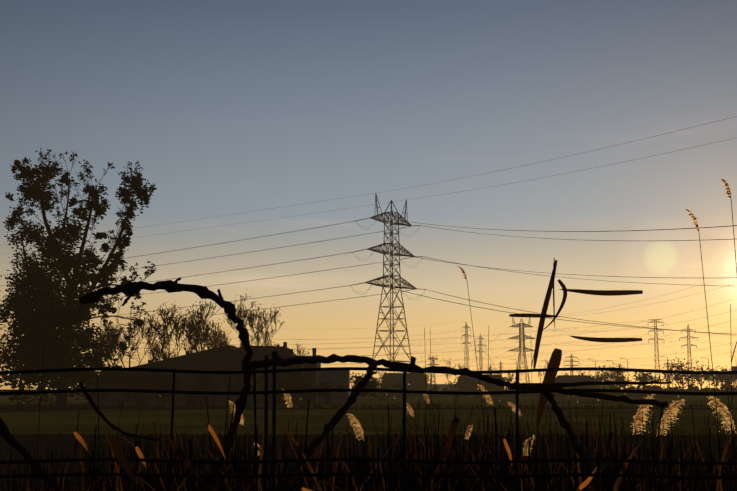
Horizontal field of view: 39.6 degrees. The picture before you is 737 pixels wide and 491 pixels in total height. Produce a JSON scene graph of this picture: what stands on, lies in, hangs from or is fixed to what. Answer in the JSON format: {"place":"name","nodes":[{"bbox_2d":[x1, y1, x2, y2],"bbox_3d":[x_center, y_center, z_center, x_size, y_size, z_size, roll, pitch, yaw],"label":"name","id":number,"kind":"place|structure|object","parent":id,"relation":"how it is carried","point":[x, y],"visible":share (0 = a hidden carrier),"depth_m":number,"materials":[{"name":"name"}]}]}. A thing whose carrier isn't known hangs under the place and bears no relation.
{"place":"outdoors","nodes":[
{"label":"outdoors","id":0,"kind":"place"},
{"bbox_2d":[1,383,691,394],"bbox_3d":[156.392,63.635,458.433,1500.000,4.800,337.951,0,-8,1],"label":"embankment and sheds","id":1,"kind":"structure","parent":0,"point":[441,386],"depth_m":572.30,"materials":[{"name":"stone"}]},
{"bbox_2d":[0,389,730,395],"bbox_3d":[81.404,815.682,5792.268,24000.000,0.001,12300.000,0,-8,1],"label":"ground","id":2,"kind":"structure","parent":0,"point":[76,395],"depth_m":1462.94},
{"bbox_2d":[367,193,416,395],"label":"pylon","id":3,"kind":"object","parent":2,"relation":"on","point":[396,223],"visible":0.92,"depth_m":255.82,"materials":[{"name":"grey metal"}]},
{"bbox_2d":[0,116,736,335],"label":"power lines","id":4,"kind":"object","parent":3,"relation":"attached to","point":[436,259],"visible":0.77,"depth_m":236.54,"materials":[{"name":"grey metal"}]},
{"bbox_2d":[350,217,424,291],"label":"insulators","id":5,"kind":"object","parent":3,"relation":"attached to","point":[400,259],"visible":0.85,"depth_m":260.51,"materials":[{"name":"brown"}]},
{"bbox_2d":[427,356,437,383],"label":"pylon","id":6,"kind":"object","parent":2,"relation":"on","point":[432,361],"visible":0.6,"depth_m":1437.56,"materials":[{"name":"grey metal"}]},
{"bbox_2d":[462,322,470,367],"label":"slim pylon","id":7,"kind":"object","parent":2,"relation":"on","point":[466,327],"visible":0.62,"depth_m":614.66,"materials":[{"name":"grey metal"}]},
{"bbox_2d":[475,334,485,370],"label":"slim pylon","id":8,"kind":"object","parent":2,"relation":"on","point":[480,363],"visible":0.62,"depth_m":751.94,"materials":[{"name":"grey metal"}]},
{"bbox_2d":[508,317,534,382],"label":"pylon","id":9,"kind":"object","parent":2,"relation":"on","point":[519,325],"visible":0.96,"depth_m":689.78,"materials":[{"name":"grey metal"}]},
{"bbox_2d":[417,274,736,377],"bbox_3d":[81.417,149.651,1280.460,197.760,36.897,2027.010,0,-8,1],"label":"power lines","id":10,"kind":"object","parent":9,"relation":"attached to","point":[616,330],"visible":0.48,"depth_m":510.77,"materials":[{"name":"grey metal"}]},
{"bbox_2d":[350,371,736,395],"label":"distant tree line","id":11,"kind":"object","parent":2,"relation":"on","point":[419,378],"visible":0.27,"depth_m":268.23,"materials":[{"name":"plant"}]},
{"bbox_2d":[564,354,579,374],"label":"slim pylon","id":12,"kind":"object","parent":2,"relation":"on","point":[571,372],"visible":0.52,"depth_m":877.23,"materials":[{"name":"grey metal"}]},
{"bbox_2d":[516,356,736,387],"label":"street lamps","id":13,"kind":"object","parent":2,"relation":"on","point":[660,356],"visible":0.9,"depth_m":290.83,"materials":[{"name":"grey metal"}]},
{"bbox_2d":[648,319,663,386],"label":"slim pylon","id":14,"kind":"object","parent":2,"relation":"on","point":[657,338],"visible":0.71,"depth_m":537.55,"materials":[{"name":"grey metal"}]},
{"bbox_2d":[679,325,696,387],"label":"slim pylon","id":15,"kind":"object","parent":2,"relation":"on","point":[687,344],"visible":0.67,"depth_m":608.56,"materials":[{"name":"grey metal"}]},
{"bbox_2d":[732,366,736,386],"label":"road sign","id":16,"kind":"object","parent":2,"relation":"on","point":[734,368],"visible":0.64,"depth_m":276.20,"materials":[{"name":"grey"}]},
{"bbox_2d":[0,409,736,434],"bbox_3d":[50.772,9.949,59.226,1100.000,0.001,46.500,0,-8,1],"label":"field","id":17,"kind":"structure","parent":0,"point":[28,421],"depth_m":53.43,"materials":[{"name":"green plant"}]},
{"bbox_2d":[0,355,736,490],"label":"fence wire","id":18,"kind":"object","parent":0,"point":[403,460],"visible":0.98,"depth_m":1.44,"materials":[{"name":"black metal"}]},
{"bbox_2d":[0,439,736,490],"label":"reed bed floor","id":19,"kind":"structure","parent":0,"point":[5,446],"depth_m":26.29,"materials":[{"name":"black soil"}]},
{"bbox_2d":[0,199,736,490],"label":"reed","id":20,"kind":"object","parent":19,"relation":"on","point":[540,483],"depth_m":4.94,"materials":[{"name":"brown plant"}]},
{"bbox_2d":[73,422,596,490],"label":"dry leaves","id":21,"kind":"object","parent":20,"relation":"on","point":[216,439],"visible":1,"depth_m":1.53,"materials":[{"name":"orange plant"}]},
{"bbox_2d":[0,277,671,490],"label":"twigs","id":22,"kind":"object","parent":20,"relation":"on","point":[168,286],"visible":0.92,"depth_m":1.75,"materials":[{"name":"brown wood"}]},
{"bbox_2d":[108,258,642,485],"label":"reed leaves","id":23,"kind":"object","parent":20,"relation":"attached to","point":[554,362],"visible":1,"depth_m":1.35,"materials":[{"name":"brown plant"}]},
{"bbox_2d":[78,179,735,455],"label":"reed plumes","id":24,"kind":"object","parent":20,"relation":"attached to","point":[673,410],"visible":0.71,"depth_m":6.62,"materials":[{"name":"beige plant"}]},
{"bbox_2d":[0,396,736,407],"bbox_3d":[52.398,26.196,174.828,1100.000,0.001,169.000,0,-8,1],"label":"field","id":25,"kind":"structure","parent":0,"point":[442,401],"depth_m":126.63,"materials":[{"name":"green plant"}]},
{"bbox_2d":[0,148,156,409],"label":"tree","id":26,"kind":"object","parent":25,"relation":"on","point":[35,339],"depth_m":81.80,"materials":[{"name":"plant"}]},
{"bbox_2d":[91,289,309,403],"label":"bare trees","id":27,"kind":"object","parent":25,"relation":"on","point":[198,338],"depth_m":119.67,"materials":[{"name":"brown plant"}]},
{"bbox_2d":[0,357,411,407],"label":"hedge","id":28,"kind":"object","parent":25,"relation":"on","point":[204,381],"visible":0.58,"depth_m":100.42,"materials":[{"name":"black plant"}]},
{"bbox_2d":[92,342,320,402],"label":"barn","id":29,"kind":"structure","parent":25,"relation":"on","point":[227,358],"depth_m":119.64,"materials":[{"name":"stone"}]},
{"bbox_2d":[312,349,349,403],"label":"building","id":30,"kind":"structure","parent":25,"relation":"on","point":[339,379],"depth_m":111.06,"materials":[{"name":"concrete"}]},
{"bbox_2d":[0,434,736,439],"bbox_3d":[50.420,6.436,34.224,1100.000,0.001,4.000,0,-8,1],"label":"path strip","id":31,"kind":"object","parent":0,"point":[163,436],"depth_m":34.56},
{"bbox_2d":[0,357,736,436],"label":"treeline","id":32,"kind":"object","parent":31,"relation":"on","point":[679,377],"depth_m":253.16,"materials":[{"name":"plant"}]},
{"bbox_2d":[0,407,736,409],"bbox_3d":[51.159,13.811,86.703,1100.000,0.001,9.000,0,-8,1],"label":"ditch strip","id":33,"kind":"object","parent":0,"point":[341,407],"depth_m":86.94,"materials":[{"name":"black"}]},
{"bbox_2d":[0,0,736,389],"label":"sky","id":34,"kind":"structure","parent":0,"point":[226,107],"materials":[{"name":"blue"}]},
{"bbox_2d":[1,318,736,378],"bbox_3d":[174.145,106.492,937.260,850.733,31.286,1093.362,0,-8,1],"label":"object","id":35,"kind":"object","parent":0,"point":[474,349],"visible":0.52,"depth_m":591.69,"materials":[{"name":"grey metal"}]},
{"bbox_2d":[383,372,595,394],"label":"distant buildings","id":36,"kind":"structure","parent":0,"point":[563,378],"depth_m":281.82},
{"bbox_2d":[406,358,589,389],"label":"distant trees","id":37,"kind":"object","parent":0,"point":[490,367],"visible":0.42,"depth_m":289.03,"materials":[{"name":"plant"}]}
]}

